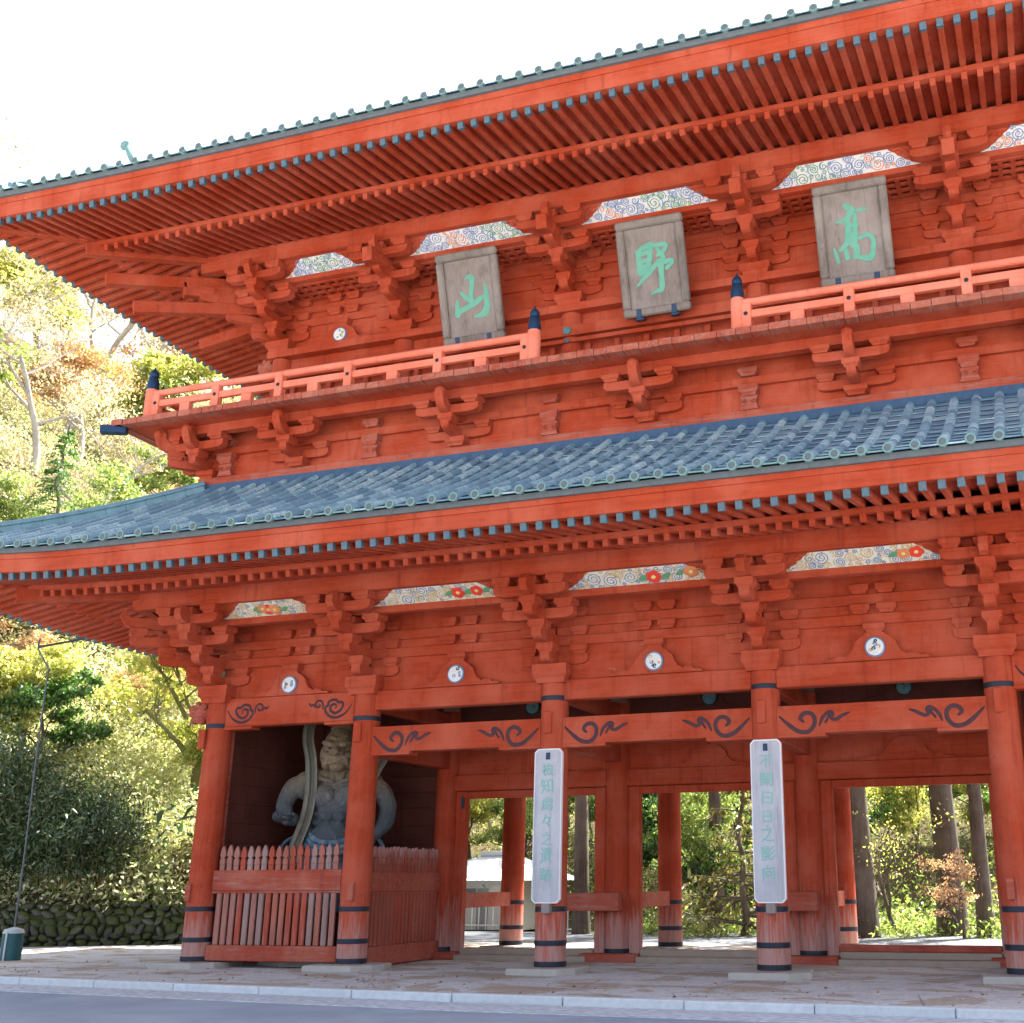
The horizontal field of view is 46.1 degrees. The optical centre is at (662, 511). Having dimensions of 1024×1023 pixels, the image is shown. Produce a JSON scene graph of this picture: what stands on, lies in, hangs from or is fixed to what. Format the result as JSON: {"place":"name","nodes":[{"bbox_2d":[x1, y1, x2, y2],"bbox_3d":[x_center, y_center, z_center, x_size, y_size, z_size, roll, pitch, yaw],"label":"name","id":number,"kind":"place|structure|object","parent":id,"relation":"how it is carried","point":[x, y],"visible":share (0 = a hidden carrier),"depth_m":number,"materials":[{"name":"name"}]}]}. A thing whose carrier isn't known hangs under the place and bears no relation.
{"place":"outdoors","nodes":[
{"label":"outdoors","id":0,"kind":"place"},
{"bbox_2d":[0,991,777,1022],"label":"road","id":1,"kind":"structure","parent":0,"point":[22,1007],"depth_m":17.69,"materials":[{"name":"grey asphalt"}]},
{"bbox_2d":[0,984,1023,1022],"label":"gutter","id":2,"kind":"object","parent":1,"relation":"on","point":[578,1010],"visible":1,"depth_m":18.17,"materials":[{"name":"concrete"}]},
{"bbox_2d":[0,0,851,398],"label":"sky","id":3,"kind":"structure","parent":0,"point":[85,78],"materials":[{"name":"white"}]},
{"bbox_2d":[0,329,999,946],"bbox_3d":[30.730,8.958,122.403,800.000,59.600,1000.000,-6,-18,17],"label":"ground","id":4,"kind":"structure","parent":0,"point":[966,837],"depth_m":51.65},
{"bbox_2d":[0,614,22,623],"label":"tree","id":5,"kind":"object","parent":4,"relation":"on","point":[6,615],"visible":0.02,"depth_m":50.78,"materials":[{"name":"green plant"}]},
{"bbox_2d":[0,350,31,451],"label":"tree","id":6,"kind":"object","parent":4,"relation":"on","point":[3,434],"visible":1,"depth_m":59.53,"materials":[{"name":"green plant"}]},
{"bbox_2d":[0,466,46,520],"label":"tree","id":7,"kind":"object","parent":4,"relation":"on","point":[6,503],"visible":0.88,"depth_m":54.88,"materials":[{"name":"green plant"}]},
{"bbox_2d":[0,151,47,253],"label":"tree","id":8,"kind":"object","parent":4,"relation":"on","point":[15,166],"visible":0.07,"depth_m":114.40,"materials":[{"name":"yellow plant"}]},
{"bbox_2d":[0,284,49,396],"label":"tree","id":9,"kind":"object","parent":4,"relation":"on","point":[4,375],"visible":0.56,"depth_m":73.39,"materials":[{"name":"yellow plant"}]},
{"bbox_2d":[0,109,55,164],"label":"tree","id":10,"kind":"object","parent":4,"relation":"on","point":[15,146],"visible":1,"depth_m":96.41,"materials":[{"name":"white plant"}]},
{"bbox_2d":[0,714,85,867],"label":"bamboo grass clump","id":11,"kind":"object","parent":4,"relation":"on","point":[13,781],"visible":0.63,"depth_m":37.30,"materials":[{"name":"green plant"}]},
{"bbox_2d":[0,616,86,667],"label":"tree","id":12,"kind":"object","parent":4,"relation":"on","point":[46,638],"visible":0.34,"depth_m":46.85,"materials":[{"name":"orange plant"}]},
{"bbox_2d":[0,241,92,362],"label":"tree","id":13,"kind":"object","parent":4,"relation":"on","point":[24,302],"visible":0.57,"depth_m":79.39,"materials":[{"name":"yellow plant"}]},
{"bbox_2d":[0,243,94,387],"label":"tree","id":14,"kind":"object","parent":4,"relation":"on","point":[8,269],"visible":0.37,"depth_m":96.40,"materials":[{"name":"yellow plant"}]},
{"bbox_2d":[0,636,97,760],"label":"tree","id":15,"kind":"object","parent":4,"relation":"on","point":[13,674],"visible":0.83,"depth_m":41.51,"materials":[{"name":"yellow plant"}]},
{"bbox_2d":[15,425,82,516],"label":"tree","id":16,"kind":"object","parent":4,"relation":"on","point":[60,466],"visible":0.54,"depth_m":56.85,"materials":[{"name":"green plant"}]},
{"bbox_2d":[0,666,116,761],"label":"tree","id":17,"kind":"object","parent":4,"relation":"on","point":[63,692],"visible":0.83,"depth_m":42.01,"materials":[{"name":"green plant"}]},
{"bbox_2d":[0,290,135,475],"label":"tree","id":18,"kind":"object","parent":4,"relation":"on","point":[29,406],"visible":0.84,"depth_m":70.47,"materials":[{"name":"beige plant"}]},
{"bbox_2d":[17,267,129,383],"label":"tree","id":19,"kind":"object","parent":4,"relation":"on","point":[82,301],"visible":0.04,"depth_m":115.90,"materials":[{"name":"beige plant"}]},
{"bbox_2d":[1,332,146,465],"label":"tree","id":20,"kind":"object","parent":4,"relation":"on","point":[88,359],"visible":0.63,"depth_m":79.37,"materials":[{"name":"beige plant"}]},
{"bbox_2d":[6,256,143,435],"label":"tree","id":21,"kind":"object","parent":4,"relation":"on","point":[122,334],"visible":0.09,"depth_m":88.70,"materials":[{"name":"beige plant"}]},
{"bbox_2d":[0,760,179,897],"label":"bamboo grass clump","id":22,"kind":"object","parent":4,"relation":"on","point":[67,836],"visible":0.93,"depth_m":36.42,"materials":[{"name":"green plant"}]},
{"bbox_2d":[0,900,185,946],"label":"stone wall","id":23,"kind":"structure","parent":4,"relation":"on","point":[61,925],"depth_m":35.68,"materials":[{"name":"grey stone"}]},
{"bbox_2d":[0,366,200,911],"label":"undergrowth","id":24,"kind":"object","parent":4,"relation":"on","point":[156,782],"visible":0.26,"depth_m":42.33,"materials":[{"name":"green plant"}]},
{"bbox_2d":[16,365,198,507],"bbox_3d":[-29.357,-2.026,65.695,11.880,10.945,9.029,11,-21,-33],"label":"tree","id":25,"kind":"object","parent":4,"relation":"on","point":[140,466],"visible":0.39,"depth_m":64.87,"materials":[{"name":"green plant"}]},
{"bbox_2d":[68,455,148,648],"bbox_3d":[-23.288,2.176,53.604,7.160,8.527,6.602,9,-19,-27],"label":"tree","id":26,"kind":"object","parent":4,"relation":"on","point":[124,491],"visible":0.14,"depth_m":52.99,"materials":[{"name":"green plant"}]},
{"bbox_2d":[69,291,188,443],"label":"tree","id":27,"kind":"object","parent":4,"relation":"on","point":[163,346],"visible":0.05,"depth_m":106.67,"materials":[{"name":"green plant"}]},
{"bbox_2d":[102,655,197,735],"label":"tree","id":28,"kind":"object","parent":4,"relation":"on","point":[137,680],"visible":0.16,"depth_m":47.50,"materials":[{"name":"orange plant"}]},
{"bbox_2d":[99,326,205,403],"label":"tree","id":29,"kind":"object","parent":4,"relation":"on","point":[126,349],"visible":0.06,"depth_m":108.30,"materials":[{"name":"grey plant"}]},
{"bbox_2d":[81,336,227,482],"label":"tree","id":30,"kind":"object","parent":4,"relation":"on","point":[158,360],"visible":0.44,"depth_m":90.49,"materials":[{"name":"green plant"}]},
{"bbox_2d":[85,646,224,817],"bbox_3d":[-17.582,6.624,43.306,7.305,9.410,7.734,15,-23,-41],"label":"tree","id":31,"kind":"object","parent":4,"relation":"on","point":[179,694],"visible":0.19,"depth_m":43.95,"materials":[{"name":"yellow plant"}]},
{"bbox_2d":[122,436,199,494],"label":"tree","id":32,"kind":"object","parent":4,"relation":"on","point":[160,481],"visible":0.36,"depth_m":73.22,"materials":[{"name":"green plant"}]},
{"bbox_2d":[88,312,234,404],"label":"tree","id":33,"kind":"object","parent":4,"relation":"on","point":[151,341],"visible":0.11,"depth_m":106.82,"materials":[{"name":"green plant"}]},
{"bbox_2d":[151,478,182,492],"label":"tree","id":34,"kind":"object","parent":4,"relation":"on","point":[171,486],"depth_m":66.10,"materials":[{"name":"yellow plant"}]},
{"bbox_2d":[146,825,194,902],"bbox_3d":[-15.402,11.815,38.822,4.069,3.093,3.485,-6,-18,17],"label":"bamboo grass clump","id":35,"kind":"object","parent":4,"relation":"on","point":[179,866],"visible":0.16,"depth_m":37.88,"materials":[{"name":"green plant"}]},
{"bbox_2d":[167,717,205,768],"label":"tree","id":36,"kind":"object","parent":4,"relation":"on","point":[191,734],"visible":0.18,"depth_m":43.12,"materials":[{"name":"green plant"}]},
{"bbox_2d":[137,363,258,410],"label":"tree","id":37,"kind":"object","parent":4,"relation":"on","point":[170,384],"visible":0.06,"depth_m":90.27,"materials":[{"name":"green plant"}]},
{"bbox_2d":[163,368,256,479],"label":"tree","id":38,"kind":"object","parent":4,"relation":"on","point":[208,403],"visible":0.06,"depth_m":80.21,"materials":[{"name":"yellow plant"}]},
{"bbox_2d":[143,674,477,872],"bbox_3d":[-12.745,3.270,44.115,12.491,24.689,11.151,4,-18,-14],"label":"cedar tree","id":39,"kind":"object","parent":4,"relation":"on","point":[170,807],"depth_m":37.74,"materials":[{"name":"green plant"}]},
{"bbox_2d":[465,907,499,929],"bbox_3d":[-7.374,15.603,45.937,2.444,1.074,0.048,-6,-18,17],"label":"handrail","id":40,"kind":"object","parent":4,"relation":"on","point":[478,925],"visible":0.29,"depth_m":45.71,"materials":[{"name":"white metal"}]},
{"bbox_2d":[468,798,499,859],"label":"tree","id":41,"kind":"object","parent":4,"relation":"on","point":[478,807],"visible":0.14,"depth_m":58.10,"materials":[{"name":"green plant"}]},
{"bbox_2d":[485,804,532,857],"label":"understorey tree","id":42,"kind":"object","parent":4,"relation":"on","point":[497,811],"visible":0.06,"depth_m":57.38,"materials":[{"name":"green plant"}]},
{"bbox_2d":[0,976,1023,1019],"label":"kerb","id":43,"kind":"structure","parent":4,"relation":"on","point":[856,1009],"depth_m":18.52,"materials":[{"name":"concrete"}]},
{"bbox_2d":[24,471,1001,938],"bbox_3d":[-4.176,8.562,62.400,60.992,24.685,39.188,-6,-18,17],"label":"ground cover","id":44,"kind":"object","parent":4,"relation":"on","point":[904,925],"visible":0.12,"depth_m":42.61,"materials":[{"name":"green plant"}]},
{"bbox_2d":[465,851,573,929],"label":"white building","id":45,"kind":"structure","parent":4,"relation":"on","point":[485,868],"depth_m":48.00,"materials":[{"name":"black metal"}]},
{"bbox_2d":[466,888,475,892],"bbox_3d":[-7.836,15.658,48.164,0.600,0.700,0.050,-6,-18,17],"label":"window","id":46,"kind":"structure","parent":45,"relation":"in","point":[468,890],"depth_m":48.20,"materials":[{"name":"grey glass"}]},
{"bbox_2d":[476,888,487,929],"bbox_3d":[-7.263,16.019,47.857,0.500,1.580,0.050,-6,-18,17],"label":"door","id":47,"kind":"structure","parent":45,"relation":"in","point":[482,909],"depth_m":47.76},
{"bbox_2d":[469,797,570,851],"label":"understorey tree","id":48,"kind":"object","parent":4,"relation":"on","point":[491,833],"visible":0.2,"depth_m":54.02,"materials":[{"name":"green plant"}]},
{"bbox_2d":[568,796,570,838],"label":"cedar tree","id":49,"kind":"object","parent":4,"relation":"on","point":[568,824],"depth_m":60.35,"materials":[{"name":"green plant"}]},
{"bbox_2d":[568,796,592,840],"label":"understorey tree","id":50,"kind":"object","parent":4,"relation":"on","point":[571,799],"visible":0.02,"depth_m":59.53,"materials":[{"name":"green plant"}]},
{"bbox_2d":[571,796,590,933],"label":"cedar tree","id":51,"kind":"object","parent":4,"relation":"on","point":[580,921],"depth_m":41.79,"materials":[{"name":"brown plant"}]},
{"bbox_2d":[568,795,594,822],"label":"understorey tree","id":52,"kind":"object","parent":4,"relation":"on","point":[591,808],"visible":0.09,"depth_m":55.48,"materials":[{"name":"green plant"}]},
{"bbox_2d":[642,794,657,839],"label":"understorey tree","id":53,"kind":"object","parent":4,"relation":"on","point":[644,829],"visible":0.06,"depth_m":53.61,"materials":[{"name":"green plant"}]},
{"bbox_2d":[642,792,692,831],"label":"understorey tree","id":54,"kind":"object","parent":4,"relation":"on","point":[647,802],"visible":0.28,"depth_m":51.94,"materials":[{"name":"green plant"}]},
{"bbox_2d":[643,808,698,885],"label":"understorey tree","id":55,"kind":"object","parent":4,"relation":"on","point":[647,848],"visible":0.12,"depth_m":47.90,"materials":[{"name":"green plant"}]},
{"bbox_2d":[643,793,749,908],"bbox_3d":[1.338,14.134,49.474,4.045,5.225,4.387,8,-19,-26],"label":"understorey tree","id":56,"kind":"object","parent":4,"relation":"on","point":[647,837],"visible":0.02,"depth_m":49.21,"materials":[{"name":"green plant"}]},
{"bbox_2d":[642,791,752,915],"bbox_3d":[1.235,12.924,44.406,4.867,6.286,5.278,-7,-19,21],"label":"understorey tree","id":57,"kind":"object","parent":4,"relation":"on","point":[698,839],"visible":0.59,"depth_m":43.89,"materials":[{"name":"green plant"}]},
{"bbox_2d":[652,791,755,938],"bbox_3d":[2.862,11.700,39.346,6.151,6.508,5.172,2,-18,-9],"label":"conifer","id":58,"kind":"object","parent":4,"relation":"on","point":[743,883],"visible":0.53,"depth_m":39.15,"materials":[{"name":"green plant"}]},
{"bbox_2d":[708,792,724,931],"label":"cedar tree","id":59,"kind":"object","parent":4,"relation":"on","point":[714,800],"depth_m":43.45,"materials":[{"name":"brown plant"}]},
{"bbox_2d":[684,842,753,932],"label":"understorey tree","id":60,"kind":"object","parent":4,"relation":"on","point":[704,870],"visible":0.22,"depth_m":43.85,"materials":[{"name":"green plant"}]},
{"bbox_2d":[730,808,752,849],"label":"understorey tree","id":61,"kind":"object","parent":4,"relation":"on","point":[748,830],"visible":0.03,"depth_m":49.46,"materials":[{"name":"green plant"}]},
{"bbox_2d":[732,791,750,877],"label":"cedar tree","id":62,"kind":"object","parent":4,"relation":"on","point":[734,805],"depth_m":51.69,"materials":[{"name":"green plant"}]},
{"bbox_2d":[746,844,753,894],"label":"understorey tree","id":63,"kind":"object","parent":4,"relation":"on","point":[750,889],"depth_m":45.22,"materials":[{"name":"green plant"}]},
{"bbox_2d":[850,787,880,937],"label":"cedar tree","id":64,"kind":"object","parent":4,"relation":"on","point":[866,898],"depth_m":37.71,"materials":[{"name":"brown plant"}]},
{"bbox_2d":[868,791,905,835],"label":"understorey tree","id":65,"kind":"object","parent":4,"relation":"on","point":[877,813],"visible":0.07,"depth_m":47.38,"materials":[{"name":"green plant"}]},
{"bbox_2d":[866,787,928,839],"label":"understorey tree","id":66,"kind":"object","parent":4,"relation":"on","point":[868,794],"visible":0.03,"depth_m":53.20,"materials":[{"name":"green plant"}]},
{"bbox_2d":[866,785,929,883],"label":"understorey tree","id":67,"kind":"object","parent":4,"relation":"on","point":[912,794],"visible":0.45,"depth_m":48.34,"materials":[{"name":"green plant"}]},
{"bbox_2d":[851,797,967,933],"bbox_3d":[7.495,11.621,38.257,4.750,4.991,3.851,-6,-18,17],"label":"tree","id":68,"kind":"object","parent":4,"relation":"on","point":[884,897],"visible":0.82,"depth_m":37.99,"materials":[{"name":"green plant"}]},
{"bbox_2d":[916,786,965,803],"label":"understorey tree","id":69,"kind":"object","parent":4,"relation":"on","point":[953,790],"visible":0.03,"depth_m":51.80,"materials":[{"name":"green plant"}]},
{"bbox_2d":[910,848,982,938],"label":"maple tree","id":70,"kind":"object","parent":4,"relation":"on","point":[940,895],"visible":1,"depth_m":36.38,"materials":[{"name":"orange plant"}]},
{"bbox_2d":[928,785,969,935],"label":"cedar tree","id":71,"kind":"object","parent":4,"relation":"on","point":[945,837],"depth_m":39.03,"materials":[{"name":"brown plant"}]},
{"bbox_2d":[952,785,968,804],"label":"understorey tree","id":72,"kind":"object","parent":4,"relation":"on","point":[958,798],"visible":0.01,"depth_m":53.07,"materials":[{"name":"green plant"}]},
{"bbox_2d":[952,775,990,823],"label":"understorey tree","id":73,"kind":"object","parent":4,"relation":"on","point":[986,809],"visible":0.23,"depth_m":49.64,"materials":[{"name":"green plant"}]},
{"bbox_2d":[967,784,996,937],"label":"cedar tree","id":74,"kind":"object","parent":4,"relation":"on","point":[982,884],"depth_m":37.47,"materials":[{"name":"brown plant"}]},
{"bbox_2d":[981,786,989,802],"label":"understorey tree","id":75,"kind":"object","parent":4,"relation":"on","point":[986,797],"visible":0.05,"depth_m":46.38,"materials":[{"name":"green plant"}]},
{"bbox_2d":[0,942,1023,1008],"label":"forecourt","id":76,"kind":"structure","parent":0,"point":[902,985],"depth_m":22.25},
{"bbox_2d":[0,637,84,960],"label":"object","id":77,"kind":"object","parent":76,"relation":"on","point":[11,947],"visible":0.98,"depth_m":28.98,"materials":[{"name":"black metal"}]},
{"bbox_2d":[257,724,396,966],"bbox_3d":[-7.667,7.495,28.031,2.910,5.907,2.954,1,-17,-4],"label":"guardian statue","id":78,"kind":"object","parent":76,"relation":"on","point":[322,793],"visible":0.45,"depth_m":27.86,"materials":[{"name":"paint"}]},
{"bbox_2d":[367,846,440,963],"bbox_3d":[-5.919,8.924,26.991,0.200,2.498,3.310,-6,-18,17],"label":"picket fence","id":79,"kind":"object","parent":76,"relation":"on","point":[402,913],"visible":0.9,"depth_m":26.92,"materials":[{"name":"paint"}]},
{"bbox_2d":[0,0,1023,984],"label":"temple gate","id":80,"kind":"structure","parent":76,"relation":"on","point":[768,486],"depth_m":25.57,"materials":[{"name":"red wood"}]},
{"bbox_2d":[204,843,341,962],"bbox_3d":[-8.391,8.480,25.786,3.285,2.420,0.200,-6,-18,17],"label":"picket fence","id":81,"kind":"object","parent":80,"relation":"on","point":[305,881],"visible":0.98,"depth_m":25.70,"materials":[{"name":"paint"}]},
{"bbox_2d":[435,245,505,345],"bbox_3d":[-4.585,-5.080,28.364,1.600,2.300,0.170,-6,0,17],"label":"name plaque","id":82,"kind":"object","parent":80,"relation":"attached to","point":[470,295],"visible":0.86,"depth_m":28.36,"materials":[{"name":"grey wood"}]},
{"bbox_2d":[531,748,563,913],"bbox_3d":[-2.308,6.421,23.968,0.610,3.210,0.170,-6,-18,17],"label":"hanging sign board","id":83,"kind":"object","parent":80,"relation":"attached to","point":[547,832],"visible":1,"depth_m":23.91,"materials":[{"name":"white wood"}]},
{"bbox_2d":[614,212,691,321],"bbox_3d":[-0.211,-5.532,27.011,1.600,2.300,0.170,-6,0,17],"label":"name plaque","id":84,"kind":"object","parent":80,"relation":"attached to","point":[653,265],"visible":1,"depth_m":27.01,"materials":[{"name":"grey wood"}]},
{"bbox_2d":[750,739,786,913],"bbox_3d":[2.024,5.973,22.628,0.610,3.210,0.170,-6,-18,17],"label":"hanging sign board","id":85,"kind":"object","parent":80,"relation":"attached to","point":[769,858],"visible":1,"depth_m":22.57,"materials":[{"name":"white wood"}]},
{"bbox_2d":[811,175,895,286],"bbox_3d":[4.134,-5.981,25.668,1.600,2.300,0.170,-6,0,17],"label":"name plaque","id":86,"kind":"object","parent":80,"relation":"attached to","point":[853,231],"visible":0.88,"depth_m":25.66,"materials":[{"name":"grey wood"}]},
{"bbox_2d":[4,960,1023,1005],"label":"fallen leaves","id":87,"kind":"object","parent":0,"point":[674,996],"visible":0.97,"depth_m":21.38,"materials":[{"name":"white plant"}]},
{"bbox_2d":[464,931,1001,945],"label":"path","id":88,"kind":"structure","parent":0,"point":[487,936],"depth_m":36.33,"materials":[{"name":"beige concrete"}]}
]}

